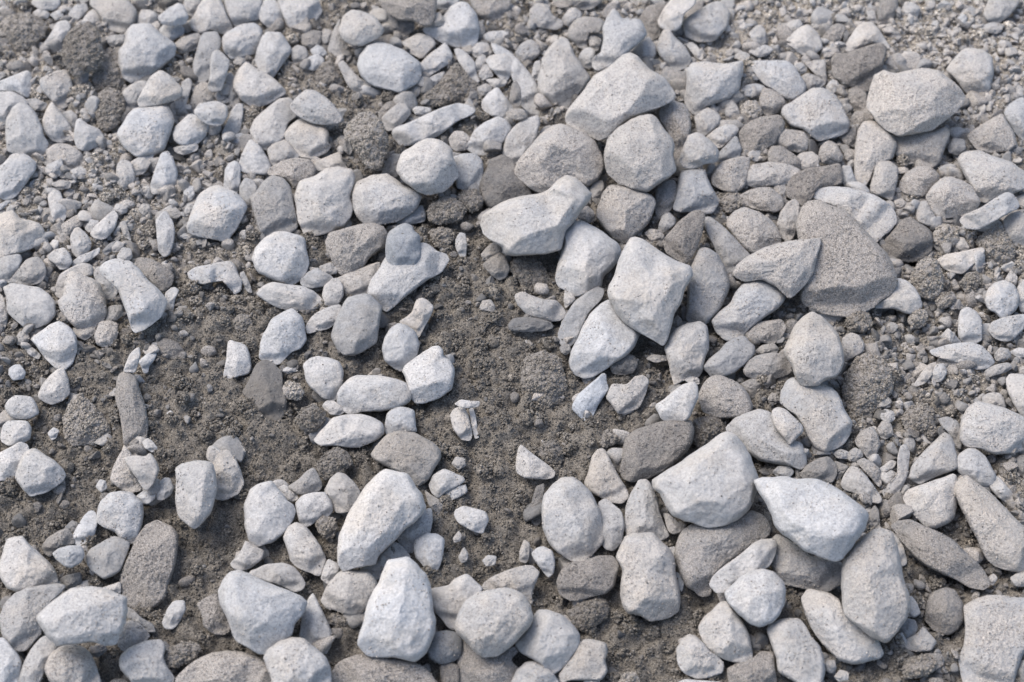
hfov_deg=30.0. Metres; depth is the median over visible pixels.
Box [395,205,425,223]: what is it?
stone
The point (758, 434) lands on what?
stone
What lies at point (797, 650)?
stone
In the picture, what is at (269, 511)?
stone
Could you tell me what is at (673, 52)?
stone
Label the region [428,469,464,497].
stone
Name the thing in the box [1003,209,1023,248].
stone
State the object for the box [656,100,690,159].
stone
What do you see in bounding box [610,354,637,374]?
stone
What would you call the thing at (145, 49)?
stone
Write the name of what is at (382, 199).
stone
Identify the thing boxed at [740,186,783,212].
stone
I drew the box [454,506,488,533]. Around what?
stone
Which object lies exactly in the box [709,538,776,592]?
stone
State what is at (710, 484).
stone
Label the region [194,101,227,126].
stone
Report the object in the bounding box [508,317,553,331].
stone
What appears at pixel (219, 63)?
stone
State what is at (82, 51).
dirt clod
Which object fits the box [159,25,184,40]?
stone
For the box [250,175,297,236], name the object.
stone
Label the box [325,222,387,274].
stone
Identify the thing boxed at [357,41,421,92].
stone
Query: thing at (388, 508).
stone
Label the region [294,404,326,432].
dirt clod
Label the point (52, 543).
stone
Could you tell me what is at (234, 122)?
stone
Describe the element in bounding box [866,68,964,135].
stone
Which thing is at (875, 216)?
stone
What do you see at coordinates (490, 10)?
stone
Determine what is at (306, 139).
stone
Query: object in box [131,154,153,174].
stone
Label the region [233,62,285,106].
stone
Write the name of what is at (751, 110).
dirt clod
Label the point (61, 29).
stone
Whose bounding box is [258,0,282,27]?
stone
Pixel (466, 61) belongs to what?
stone
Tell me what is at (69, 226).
stone
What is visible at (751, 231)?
stone
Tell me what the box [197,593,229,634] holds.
stone
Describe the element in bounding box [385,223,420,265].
stone
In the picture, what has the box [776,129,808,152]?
stone
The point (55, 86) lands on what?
stone
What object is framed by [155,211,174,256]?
stone
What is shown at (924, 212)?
stone
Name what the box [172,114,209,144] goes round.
stone
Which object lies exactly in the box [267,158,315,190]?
stone
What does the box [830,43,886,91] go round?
stone
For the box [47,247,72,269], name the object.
stone
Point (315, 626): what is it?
stone
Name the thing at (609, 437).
dirt clod
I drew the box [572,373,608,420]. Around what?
stone
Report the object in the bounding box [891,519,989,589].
stone
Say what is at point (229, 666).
stone
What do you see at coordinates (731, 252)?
stone
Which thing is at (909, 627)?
stone
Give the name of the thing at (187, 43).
stone
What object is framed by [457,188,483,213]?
dirt clod
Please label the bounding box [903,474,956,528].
stone
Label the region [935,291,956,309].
dirt clod
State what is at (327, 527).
dirt clod
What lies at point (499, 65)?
stone
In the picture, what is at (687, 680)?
stone
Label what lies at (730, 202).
dirt clod
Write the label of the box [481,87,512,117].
stone
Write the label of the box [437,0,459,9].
stone
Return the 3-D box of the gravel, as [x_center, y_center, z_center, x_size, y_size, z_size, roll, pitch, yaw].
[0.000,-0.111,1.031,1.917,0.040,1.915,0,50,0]
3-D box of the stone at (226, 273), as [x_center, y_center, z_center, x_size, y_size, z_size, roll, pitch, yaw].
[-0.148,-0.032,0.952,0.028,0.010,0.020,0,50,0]
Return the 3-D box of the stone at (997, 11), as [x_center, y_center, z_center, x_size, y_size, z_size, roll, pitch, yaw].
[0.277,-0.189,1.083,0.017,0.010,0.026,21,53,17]
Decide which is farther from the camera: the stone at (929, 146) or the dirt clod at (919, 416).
the stone at (929, 146)
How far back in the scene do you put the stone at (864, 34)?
1.06 m
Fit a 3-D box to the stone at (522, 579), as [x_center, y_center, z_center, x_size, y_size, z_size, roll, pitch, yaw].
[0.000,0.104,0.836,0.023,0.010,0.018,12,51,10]
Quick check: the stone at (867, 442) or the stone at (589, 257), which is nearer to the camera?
the stone at (867, 442)
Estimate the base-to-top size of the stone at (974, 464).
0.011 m
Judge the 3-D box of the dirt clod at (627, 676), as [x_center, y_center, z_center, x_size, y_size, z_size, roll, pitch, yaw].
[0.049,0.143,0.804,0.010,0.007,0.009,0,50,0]
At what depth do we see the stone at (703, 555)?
0.84 m
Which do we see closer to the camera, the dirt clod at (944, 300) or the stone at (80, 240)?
the dirt clod at (944, 300)
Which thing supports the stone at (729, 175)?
on the ground
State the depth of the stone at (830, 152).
1.00 m
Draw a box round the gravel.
[0,0,1023,681]
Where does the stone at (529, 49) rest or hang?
on the ground
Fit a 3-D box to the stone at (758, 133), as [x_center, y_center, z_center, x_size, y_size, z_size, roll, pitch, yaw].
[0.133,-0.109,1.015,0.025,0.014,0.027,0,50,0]
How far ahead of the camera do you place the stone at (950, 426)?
0.89 m
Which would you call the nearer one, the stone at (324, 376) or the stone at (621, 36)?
the stone at (324, 376)
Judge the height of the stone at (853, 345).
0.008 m
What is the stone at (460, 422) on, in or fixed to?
on the ground
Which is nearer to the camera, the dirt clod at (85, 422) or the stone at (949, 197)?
the dirt clod at (85, 422)
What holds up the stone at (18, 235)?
on the gravel
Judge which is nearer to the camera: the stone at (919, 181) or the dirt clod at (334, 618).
the dirt clod at (334, 618)
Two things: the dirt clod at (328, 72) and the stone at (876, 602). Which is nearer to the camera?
the stone at (876, 602)
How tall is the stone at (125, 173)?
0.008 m
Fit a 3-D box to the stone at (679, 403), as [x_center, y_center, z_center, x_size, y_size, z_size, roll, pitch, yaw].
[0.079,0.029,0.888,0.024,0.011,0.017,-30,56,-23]
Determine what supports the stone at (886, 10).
on the gravel
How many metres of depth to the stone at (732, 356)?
0.91 m
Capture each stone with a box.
[0,70,31,97]
[0,91,28,125]
[0,153,36,200]
[0,210,44,257]
[0,254,21,282]
[0,420,31,445]
[0,442,28,480]
[0,536,57,591]
[0,583,65,651]
[0,637,21,681]
[3,283,55,328]
[5,102,48,156]
[5,395,38,419]
[8,256,45,285]
[15,448,65,496]
[18,636,57,681]
[31,0,60,10]
[32,321,76,369]
[36,586,127,645]
[38,368,69,404]
[39,69,72,108]
[42,102,72,142]
[42,528,74,556]
[44,20,70,44]
[44,645,100,681]
[46,143,85,168]
[47,190,66,221]
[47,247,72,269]
[53,545,83,567]
[55,263,92,298]
[57,215,84,235]
[58,270,106,328]
[70,227,90,256]
[73,510,97,545]
[74,118,104,150]
[86,536,129,578]
[90,0,136,33]
[90,210,117,239]
[93,266,117,299]
[94,320,118,346]
[97,491,143,544]
[99,258,166,332]
[110,448,141,492]
[114,371,148,445]
[116,159,134,189]
[117,104,174,156]
[117,620,149,650]
[118,23,176,82]
[119,639,174,681]
[120,520,178,608]
[122,80,146,108]
[125,453,159,489]
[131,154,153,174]
[134,257,173,292]
[137,70,182,106]
[150,151,177,194]
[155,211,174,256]
[157,338,183,359]
[158,3,188,25]
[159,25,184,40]
[162,600,186,628]
[170,78,191,115]
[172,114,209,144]
[175,33,200,53]
[175,460,216,528]
[175,650,270,681]
[186,185,247,240]
[187,261,242,294]
[189,0,232,34]
[193,31,221,82]
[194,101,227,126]
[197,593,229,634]
[206,445,243,500]
[208,50,229,91]
[218,570,306,653]
[222,23,262,58]
[222,103,243,134]
[223,161,240,191]
[223,340,251,378]
[224,0,261,26]
[230,541,264,570]
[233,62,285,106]
[239,139,271,175]
[239,178,257,199]
[242,360,286,420]
[244,481,295,546]
[249,562,304,591]
[250,97,296,150]
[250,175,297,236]
[252,231,308,284]
[255,31,291,77]
[256,282,322,310]
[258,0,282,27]
[259,308,306,364]
[263,637,331,681]
[267,140,298,165]
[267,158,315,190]
[278,0,321,27]
[283,522,325,575]
[284,119,330,158]
[288,468,321,494]
[290,90,343,124]
[294,166,355,236]
[295,492,332,526]
[299,593,331,653]
[300,268,332,288]
[303,356,343,400]
[305,304,341,333]
[314,152,346,170]
[314,414,383,447]
[320,569,377,615]
[322,278,343,306]
[324,472,359,513]
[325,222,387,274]
[328,19,348,56]
[331,294,381,355]
[331,654,436,681]
[336,374,411,413]
[337,469,425,570]
[338,61,372,97]
[338,262,379,295]
[339,10,383,46]
[351,173,421,224]
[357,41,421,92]
[357,557,435,661]
[361,542,410,579]
[367,242,448,311]
[371,431,440,485]
[379,0,436,26]
[382,12,414,34]
[382,103,410,130]
[382,153,400,177]
[382,323,419,371]
[384,406,416,433]
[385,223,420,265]
[392,103,475,145]
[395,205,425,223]
[396,138,458,194]
[396,508,432,553]
[399,298,433,336]
[402,33,435,58]
[402,346,454,403]
[413,533,444,570]
[421,43,452,74]
[423,1,479,47]
[427,630,462,664]
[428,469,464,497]
[431,574,481,629]
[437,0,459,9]
[449,130,469,150]
[450,407,471,440]
[453,153,482,189]
[454,48,479,82]
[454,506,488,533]
[455,587,532,657]
[457,641,518,681]
[466,116,511,155]
[470,0,510,21]
[479,155,531,207]
[480,175,591,255]
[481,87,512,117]
[482,253,509,279]
[482,565,539,603]
[486,54,512,80]
[491,43,539,115]
[502,116,540,163]
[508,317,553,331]
[511,661,558,681]
[514,123,603,192]
[515,39,540,61]
[515,291,565,321]
[515,609,579,673]
[516,445,554,478]
[529,3,562,29]
[532,546,554,576]
[537,37,589,106]
[541,477,603,560]
[552,0,602,9]
[555,220,620,296]
[556,555,619,600]
[558,287,604,346]
[559,638,607,681]
[565,53,675,140]
[568,16,603,49]
[569,300,638,378]
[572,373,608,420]
[584,448,628,503]
[592,9,646,70]
[596,184,655,243]
[598,499,624,550]
[604,114,675,191]
[606,375,648,413]
[607,237,692,345]
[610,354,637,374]
[616,532,680,621]
[619,420,693,481]
[625,479,668,539]
[630,37,656,58]
[640,1,666,39]
[652,431,758,527]
[655,180,676,218]
[655,382,698,420]
[656,29,691,70]
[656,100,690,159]
[658,0,695,30]
[660,66,685,84]
[662,209,704,263]
[664,321,708,384]
[673,168,718,214]
[674,510,770,596]
[676,634,723,678]
[679,132,718,168]
[679,679,716,681]
[682,1,729,41]
[684,61,743,115]
[686,247,729,324]
[694,108,720,135]
[698,374,752,417]
[698,601,752,662]
[703,336,754,376]
[704,217,749,275]
[706,124,738,147]
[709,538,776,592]
[711,156,749,192]
[711,280,784,340]
[724,569,785,626]
[726,207,780,253]
[726,409,806,469]
[727,650,776,681]
[733,238,820,297]
[739,115,784,156]
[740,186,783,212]
[743,352,792,378]
[745,319,785,343]
[746,162,800,187]
[751,60,806,100]
[754,476,868,561]
[759,88,785,115]
[766,145,800,168]
[767,618,824,681]
[771,407,803,444]
[771,534,841,591]
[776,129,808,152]
[777,199,799,241]
[779,377,852,451]
[781,88,849,140]
[783,312,843,385]
[785,163,842,205]
[786,25,822,55]
[796,199,897,316]
[797,151,820,169]
[799,456,836,482]
[801,589,883,664]
[813,186,896,241]
[818,141,842,164]
[822,23,845,44]
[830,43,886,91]
[840,466,882,502]
[841,333,864,360]
[841,527,910,642]
[845,22,889,51]
[848,87,866,111]
[854,120,896,182]
[854,426,880,459]
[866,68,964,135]
[870,161,898,199]
[875,278,921,313]
[877,0,897,21]
[881,217,932,262]
[882,444,909,495]
[882,491,904,514]
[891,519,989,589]
[894,126,949,165]
[899,165,939,197]
[899,618,917,638]
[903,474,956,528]
[904,627,936,651]
[908,432,957,483]
[915,200,934,225]
[925,587,963,634]
[926,177,980,218]
[930,342,994,369]
[937,247,984,273]
[938,417,961,448]
[946,47,993,92]
[954,475,1023,572]
[956,448,995,486]
[957,150,1023,202]
[957,307,982,342]
[958,594,1023,681]
[959,401,1023,454]
[960,192,1019,229]
[967,114,1016,152]
[983,0,1019,22]
[984,280,1019,317]
[988,314,1023,341]
[989,476,1013,502]
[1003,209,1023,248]
[1004,97,1023,139]
[1006,374,1023,415]
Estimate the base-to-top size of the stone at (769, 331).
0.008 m
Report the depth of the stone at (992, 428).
0.88 m
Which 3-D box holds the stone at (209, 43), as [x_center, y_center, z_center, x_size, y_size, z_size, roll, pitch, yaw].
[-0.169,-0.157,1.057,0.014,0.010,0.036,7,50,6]
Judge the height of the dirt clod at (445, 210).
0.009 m
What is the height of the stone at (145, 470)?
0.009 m
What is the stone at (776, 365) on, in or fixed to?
on the ground
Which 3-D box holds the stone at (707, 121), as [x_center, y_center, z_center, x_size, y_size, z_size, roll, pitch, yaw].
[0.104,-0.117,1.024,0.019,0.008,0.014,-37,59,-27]
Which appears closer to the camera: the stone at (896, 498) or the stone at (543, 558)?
the stone at (543, 558)
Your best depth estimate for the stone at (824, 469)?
0.87 m
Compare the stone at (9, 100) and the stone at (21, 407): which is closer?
the stone at (21, 407)
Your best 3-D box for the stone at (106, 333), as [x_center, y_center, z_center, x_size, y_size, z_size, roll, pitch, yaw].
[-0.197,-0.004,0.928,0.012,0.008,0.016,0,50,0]
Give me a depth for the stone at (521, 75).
1.05 m
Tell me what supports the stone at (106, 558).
on the ground
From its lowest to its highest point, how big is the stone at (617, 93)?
0.024 m
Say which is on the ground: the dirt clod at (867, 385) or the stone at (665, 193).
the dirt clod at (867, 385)
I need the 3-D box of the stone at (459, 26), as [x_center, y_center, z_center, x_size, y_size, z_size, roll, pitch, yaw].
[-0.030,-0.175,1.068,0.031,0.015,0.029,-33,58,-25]
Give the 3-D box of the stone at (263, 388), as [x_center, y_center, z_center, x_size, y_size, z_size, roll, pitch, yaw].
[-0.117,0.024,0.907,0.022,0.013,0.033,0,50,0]
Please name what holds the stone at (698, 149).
on the gravel
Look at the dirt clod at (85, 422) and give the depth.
0.89 m
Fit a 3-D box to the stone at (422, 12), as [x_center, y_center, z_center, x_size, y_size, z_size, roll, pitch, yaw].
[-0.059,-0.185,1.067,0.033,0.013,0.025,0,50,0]
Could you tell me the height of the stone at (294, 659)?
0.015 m
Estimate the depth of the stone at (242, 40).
1.06 m
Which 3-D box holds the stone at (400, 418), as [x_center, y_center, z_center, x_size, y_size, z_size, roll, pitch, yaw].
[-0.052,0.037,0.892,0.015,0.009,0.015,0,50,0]
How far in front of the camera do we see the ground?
0.90 m
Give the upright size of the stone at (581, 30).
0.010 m
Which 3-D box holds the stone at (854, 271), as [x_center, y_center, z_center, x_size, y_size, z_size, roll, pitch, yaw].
[0.166,-0.042,0.952,0.049,0.027,0.068,0,50,0]
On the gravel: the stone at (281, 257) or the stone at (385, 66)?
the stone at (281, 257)
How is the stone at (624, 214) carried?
on the ground
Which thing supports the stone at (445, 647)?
on the ground
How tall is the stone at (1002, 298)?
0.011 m
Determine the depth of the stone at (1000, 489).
0.87 m
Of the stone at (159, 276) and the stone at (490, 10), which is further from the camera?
the stone at (490, 10)
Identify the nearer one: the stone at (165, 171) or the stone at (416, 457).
the stone at (416, 457)
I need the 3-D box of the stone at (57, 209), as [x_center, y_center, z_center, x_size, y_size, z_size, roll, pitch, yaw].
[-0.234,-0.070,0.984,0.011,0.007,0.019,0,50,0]
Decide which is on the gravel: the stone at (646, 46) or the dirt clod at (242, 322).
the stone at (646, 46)
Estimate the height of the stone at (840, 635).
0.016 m
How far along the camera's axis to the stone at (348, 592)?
0.82 m
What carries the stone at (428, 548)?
on the ground
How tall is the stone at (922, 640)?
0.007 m
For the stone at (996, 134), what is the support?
on the gravel
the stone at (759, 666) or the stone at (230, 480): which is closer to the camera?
the stone at (759, 666)
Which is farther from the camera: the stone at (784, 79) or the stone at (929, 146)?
the stone at (784, 79)
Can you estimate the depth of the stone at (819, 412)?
0.89 m
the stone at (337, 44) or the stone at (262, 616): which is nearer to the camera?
the stone at (262, 616)
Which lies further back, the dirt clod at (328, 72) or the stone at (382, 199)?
the dirt clod at (328, 72)
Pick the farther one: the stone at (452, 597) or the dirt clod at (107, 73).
the dirt clod at (107, 73)
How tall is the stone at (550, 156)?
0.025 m
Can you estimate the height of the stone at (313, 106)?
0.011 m
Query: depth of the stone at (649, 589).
0.82 m
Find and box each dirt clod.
[0,12,47,51]
[61,21,103,75]
[62,393,111,446]
[91,52,127,91]
[95,87,125,131]
[164,640,201,667]
[232,313,252,332]
[283,380,304,400]
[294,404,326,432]
[313,60,345,87]
[315,446,352,480]
[315,515,338,539]
[326,612,348,626]
[343,110,388,169]
[423,63,479,106]
[426,196,466,224]
[428,226,455,248]
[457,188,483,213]
[509,255,550,295]
[518,349,567,410]
[537,438,564,467]
[567,595,609,631]
[598,428,620,447]
[618,671,639,681]
[692,414,725,447]
[719,191,746,213]
[740,100,762,120]
[841,352,893,418]
[844,311,873,332]
[899,401,937,436]
[901,653,937,678]
[907,308,927,329]
[911,255,944,300]
[933,223,959,247]
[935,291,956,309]
[959,271,981,293]
[976,222,1015,264]
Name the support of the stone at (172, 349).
on the ground
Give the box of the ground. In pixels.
[0,0,1023,681]
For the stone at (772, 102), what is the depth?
1.03 m
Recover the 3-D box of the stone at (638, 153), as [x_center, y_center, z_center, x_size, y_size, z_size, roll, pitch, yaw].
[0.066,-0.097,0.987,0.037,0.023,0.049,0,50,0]
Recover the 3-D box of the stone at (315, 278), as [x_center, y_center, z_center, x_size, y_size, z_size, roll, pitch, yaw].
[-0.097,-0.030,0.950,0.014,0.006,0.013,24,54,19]
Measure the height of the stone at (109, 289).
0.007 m
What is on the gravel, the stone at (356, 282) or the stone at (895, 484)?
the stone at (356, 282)
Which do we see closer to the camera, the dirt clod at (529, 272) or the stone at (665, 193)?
the dirt clod at (529, 272)
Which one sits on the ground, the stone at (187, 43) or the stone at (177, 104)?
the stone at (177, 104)
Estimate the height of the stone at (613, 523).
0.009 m
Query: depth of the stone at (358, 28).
1.05 m
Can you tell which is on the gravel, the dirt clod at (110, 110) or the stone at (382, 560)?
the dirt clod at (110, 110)
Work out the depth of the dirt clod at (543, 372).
0.91 m
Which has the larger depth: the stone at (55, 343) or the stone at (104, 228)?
the stone at (104, 228)
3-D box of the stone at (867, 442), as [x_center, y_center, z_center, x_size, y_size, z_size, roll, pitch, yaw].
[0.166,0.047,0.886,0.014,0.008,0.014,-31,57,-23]
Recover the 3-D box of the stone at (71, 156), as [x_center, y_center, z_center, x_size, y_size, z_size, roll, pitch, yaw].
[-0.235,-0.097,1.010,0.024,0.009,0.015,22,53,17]
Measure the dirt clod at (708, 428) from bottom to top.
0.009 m
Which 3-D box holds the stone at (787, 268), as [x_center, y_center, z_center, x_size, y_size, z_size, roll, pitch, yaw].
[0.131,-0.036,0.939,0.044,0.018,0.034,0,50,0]
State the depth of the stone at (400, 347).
0.92 m
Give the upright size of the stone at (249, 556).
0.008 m
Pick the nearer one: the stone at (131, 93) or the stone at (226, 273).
the stone at (226, 273)
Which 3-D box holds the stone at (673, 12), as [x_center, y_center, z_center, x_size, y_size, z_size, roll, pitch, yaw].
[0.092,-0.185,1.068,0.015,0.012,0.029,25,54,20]
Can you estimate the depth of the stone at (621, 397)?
0.90 m
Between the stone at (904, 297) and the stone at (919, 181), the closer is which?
the stone at (904, 297)
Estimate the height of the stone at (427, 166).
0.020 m
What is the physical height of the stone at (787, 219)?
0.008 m
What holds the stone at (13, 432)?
on the ground
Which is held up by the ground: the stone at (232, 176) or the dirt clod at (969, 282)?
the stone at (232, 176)
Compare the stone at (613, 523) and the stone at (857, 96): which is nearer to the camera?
the stone at (613, 523)
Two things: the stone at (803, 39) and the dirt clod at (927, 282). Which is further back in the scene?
the stone at (803, 39)
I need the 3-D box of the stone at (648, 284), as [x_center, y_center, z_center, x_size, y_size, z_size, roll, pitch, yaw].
[0.066,-0.026,0.927,0.037,0.025,0.052,17,52,14]
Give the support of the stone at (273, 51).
on the ground
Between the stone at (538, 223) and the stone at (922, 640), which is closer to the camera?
the stone at (922, 640)
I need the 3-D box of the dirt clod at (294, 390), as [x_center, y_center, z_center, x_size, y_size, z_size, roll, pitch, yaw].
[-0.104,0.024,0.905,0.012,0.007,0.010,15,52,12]
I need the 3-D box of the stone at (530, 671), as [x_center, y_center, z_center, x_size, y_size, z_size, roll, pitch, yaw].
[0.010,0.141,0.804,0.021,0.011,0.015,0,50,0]
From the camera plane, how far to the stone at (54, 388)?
0.90 m
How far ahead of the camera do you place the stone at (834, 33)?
1.07 m
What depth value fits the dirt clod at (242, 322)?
0.93 m
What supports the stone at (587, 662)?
on the ground
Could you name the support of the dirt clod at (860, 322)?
on the gravel
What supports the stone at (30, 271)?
on the ground
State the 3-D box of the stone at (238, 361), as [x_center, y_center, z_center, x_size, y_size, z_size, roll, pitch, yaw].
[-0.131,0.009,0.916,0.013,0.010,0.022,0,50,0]
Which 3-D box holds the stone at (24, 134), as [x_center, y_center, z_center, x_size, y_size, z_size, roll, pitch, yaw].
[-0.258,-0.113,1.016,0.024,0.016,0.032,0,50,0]
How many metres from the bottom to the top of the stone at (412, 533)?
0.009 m
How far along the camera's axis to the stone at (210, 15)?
1.07 m
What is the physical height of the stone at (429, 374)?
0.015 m
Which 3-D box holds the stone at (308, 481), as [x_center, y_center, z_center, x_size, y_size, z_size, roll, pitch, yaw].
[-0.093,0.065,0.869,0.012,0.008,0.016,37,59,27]
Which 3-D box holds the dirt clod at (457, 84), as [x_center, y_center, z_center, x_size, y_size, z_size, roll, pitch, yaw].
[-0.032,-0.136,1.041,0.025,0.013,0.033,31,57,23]
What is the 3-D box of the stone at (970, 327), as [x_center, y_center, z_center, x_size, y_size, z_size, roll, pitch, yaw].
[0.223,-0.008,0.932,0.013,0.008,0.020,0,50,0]
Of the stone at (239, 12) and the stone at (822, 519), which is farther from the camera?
the stone at (239, 12)
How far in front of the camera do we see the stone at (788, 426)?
0.88 m
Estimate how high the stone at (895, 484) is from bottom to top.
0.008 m
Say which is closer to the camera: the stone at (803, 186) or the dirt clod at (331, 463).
the dirt clod at (331, 463)
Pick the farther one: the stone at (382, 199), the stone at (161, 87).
the stone at (161, 87)
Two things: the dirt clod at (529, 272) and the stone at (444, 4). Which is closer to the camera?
the dirt clod at (529, 272)
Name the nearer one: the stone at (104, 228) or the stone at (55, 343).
the stone at (55, 343)
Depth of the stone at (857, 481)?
0.87 m
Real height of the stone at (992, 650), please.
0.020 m
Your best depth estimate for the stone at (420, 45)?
1.06 m
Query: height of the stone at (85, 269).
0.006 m
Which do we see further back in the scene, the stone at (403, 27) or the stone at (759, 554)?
the stone at (403, 27)
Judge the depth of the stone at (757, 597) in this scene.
0.81 m
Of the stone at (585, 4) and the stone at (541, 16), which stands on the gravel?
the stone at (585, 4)
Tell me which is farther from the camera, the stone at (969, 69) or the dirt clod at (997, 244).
the stone at (969, 69)
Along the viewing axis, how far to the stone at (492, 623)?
0.80 m
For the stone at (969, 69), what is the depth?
1.04 m
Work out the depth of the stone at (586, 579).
0.83 m
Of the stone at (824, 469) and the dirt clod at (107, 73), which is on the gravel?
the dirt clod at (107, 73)
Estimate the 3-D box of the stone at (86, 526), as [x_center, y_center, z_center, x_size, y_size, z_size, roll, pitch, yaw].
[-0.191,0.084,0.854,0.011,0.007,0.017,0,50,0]
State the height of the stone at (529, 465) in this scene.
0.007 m
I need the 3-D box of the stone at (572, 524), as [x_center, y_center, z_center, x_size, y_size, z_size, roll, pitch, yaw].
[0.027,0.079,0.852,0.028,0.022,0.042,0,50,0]
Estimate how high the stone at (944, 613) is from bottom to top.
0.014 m
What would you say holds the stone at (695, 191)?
on the ground
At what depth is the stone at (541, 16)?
1.07 m
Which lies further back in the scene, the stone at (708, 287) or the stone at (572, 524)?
the stone at (708, 287)
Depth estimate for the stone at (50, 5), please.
1.08 m
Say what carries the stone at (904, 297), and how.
on the gravel
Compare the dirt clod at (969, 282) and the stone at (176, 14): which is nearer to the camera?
the dirt clod at (969, 282)
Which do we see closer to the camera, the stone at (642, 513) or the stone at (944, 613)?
the stone at (944, 613)
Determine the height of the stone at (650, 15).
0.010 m
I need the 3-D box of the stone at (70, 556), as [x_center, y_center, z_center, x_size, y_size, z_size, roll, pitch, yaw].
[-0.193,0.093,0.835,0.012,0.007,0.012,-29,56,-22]
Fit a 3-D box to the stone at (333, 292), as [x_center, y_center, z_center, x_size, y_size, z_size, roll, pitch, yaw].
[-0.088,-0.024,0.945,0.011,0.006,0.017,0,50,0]
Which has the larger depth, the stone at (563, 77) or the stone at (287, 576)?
the stone at (563, 77)
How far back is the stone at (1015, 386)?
0.90 m
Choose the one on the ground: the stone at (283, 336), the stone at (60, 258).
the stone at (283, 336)
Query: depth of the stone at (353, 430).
0.88 m
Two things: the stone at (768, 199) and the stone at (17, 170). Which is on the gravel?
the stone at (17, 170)
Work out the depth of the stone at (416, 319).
0.93 m
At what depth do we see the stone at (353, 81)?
1.04 m
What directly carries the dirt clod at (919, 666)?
on the ground
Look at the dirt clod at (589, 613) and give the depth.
0.82 m
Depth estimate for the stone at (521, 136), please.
1.01 m
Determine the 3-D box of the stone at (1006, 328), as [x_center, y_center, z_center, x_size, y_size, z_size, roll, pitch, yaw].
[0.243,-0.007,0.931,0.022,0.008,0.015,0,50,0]
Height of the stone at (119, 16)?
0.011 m
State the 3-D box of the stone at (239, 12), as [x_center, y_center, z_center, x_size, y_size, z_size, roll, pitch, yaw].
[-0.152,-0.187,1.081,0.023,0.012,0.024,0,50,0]
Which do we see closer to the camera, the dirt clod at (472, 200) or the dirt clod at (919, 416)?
the dirt clod at (919, 416)
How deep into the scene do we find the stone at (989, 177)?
0.99 m
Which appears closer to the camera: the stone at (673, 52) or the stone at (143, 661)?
the stone at (143, 661)
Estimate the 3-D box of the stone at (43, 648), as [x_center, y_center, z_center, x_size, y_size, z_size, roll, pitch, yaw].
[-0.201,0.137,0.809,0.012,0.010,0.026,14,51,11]
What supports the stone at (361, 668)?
on the ground
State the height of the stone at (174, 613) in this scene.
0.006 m
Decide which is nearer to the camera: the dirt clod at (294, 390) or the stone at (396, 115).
the dirt clod at (294, 390)
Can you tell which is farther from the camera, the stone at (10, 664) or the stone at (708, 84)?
the stone at (708, 84)
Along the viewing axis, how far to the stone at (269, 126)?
1.01 m
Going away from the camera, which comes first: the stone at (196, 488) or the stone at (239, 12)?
the stone at (196, 488)
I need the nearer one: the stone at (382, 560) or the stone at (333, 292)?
the stone at (382, 560)
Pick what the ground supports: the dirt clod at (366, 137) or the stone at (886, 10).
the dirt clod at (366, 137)
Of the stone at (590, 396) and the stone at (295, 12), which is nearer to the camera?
the stone at (590, 396)
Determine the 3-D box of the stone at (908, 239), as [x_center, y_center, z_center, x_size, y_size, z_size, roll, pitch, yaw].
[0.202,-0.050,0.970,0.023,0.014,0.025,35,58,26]
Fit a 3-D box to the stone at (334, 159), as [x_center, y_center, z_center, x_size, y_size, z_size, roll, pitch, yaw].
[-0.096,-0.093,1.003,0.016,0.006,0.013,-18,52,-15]
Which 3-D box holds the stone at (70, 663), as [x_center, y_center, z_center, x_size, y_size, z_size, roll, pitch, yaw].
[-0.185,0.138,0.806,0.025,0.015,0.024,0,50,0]
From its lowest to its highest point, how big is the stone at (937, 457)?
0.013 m
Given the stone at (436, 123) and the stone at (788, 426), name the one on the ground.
the stone at (436, 123)
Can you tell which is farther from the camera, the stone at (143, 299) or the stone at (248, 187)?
the stone at (248, 187)
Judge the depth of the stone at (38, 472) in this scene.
0.87 m
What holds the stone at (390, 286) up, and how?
on the ground
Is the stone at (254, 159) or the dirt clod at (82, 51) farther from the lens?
the dirt clod at (82, 51)
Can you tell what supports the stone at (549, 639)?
on the ground
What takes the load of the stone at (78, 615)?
on the ground
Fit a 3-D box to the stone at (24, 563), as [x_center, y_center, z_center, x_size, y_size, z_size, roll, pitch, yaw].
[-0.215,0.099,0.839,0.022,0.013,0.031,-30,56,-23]
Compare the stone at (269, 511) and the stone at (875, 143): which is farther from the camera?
the stone at (875, 143)
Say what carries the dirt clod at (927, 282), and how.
on the gravel
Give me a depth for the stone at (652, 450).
0.87 m
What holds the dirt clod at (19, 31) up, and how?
on the gravel
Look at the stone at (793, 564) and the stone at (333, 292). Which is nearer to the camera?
the stone at (793, 564)
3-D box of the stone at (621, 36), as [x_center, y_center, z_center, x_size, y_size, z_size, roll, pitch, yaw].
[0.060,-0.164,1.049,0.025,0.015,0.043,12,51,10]
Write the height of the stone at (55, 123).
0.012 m
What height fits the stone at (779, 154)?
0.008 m
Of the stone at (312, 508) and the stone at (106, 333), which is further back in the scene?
the stone at (106, 333)
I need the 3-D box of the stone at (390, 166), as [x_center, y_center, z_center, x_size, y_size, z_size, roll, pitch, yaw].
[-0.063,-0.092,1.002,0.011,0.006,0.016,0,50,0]
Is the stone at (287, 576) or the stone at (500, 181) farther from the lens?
the stone at (500, 181)
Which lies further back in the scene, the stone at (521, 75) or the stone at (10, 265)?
the stone at (521, 75)
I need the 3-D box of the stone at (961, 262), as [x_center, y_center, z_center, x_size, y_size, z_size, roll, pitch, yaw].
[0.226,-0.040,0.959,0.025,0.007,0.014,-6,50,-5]
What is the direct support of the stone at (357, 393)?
on the ground
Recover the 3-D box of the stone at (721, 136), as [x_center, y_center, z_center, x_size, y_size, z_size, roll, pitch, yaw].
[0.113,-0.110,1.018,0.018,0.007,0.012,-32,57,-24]
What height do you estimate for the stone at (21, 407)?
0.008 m
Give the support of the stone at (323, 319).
on the ground

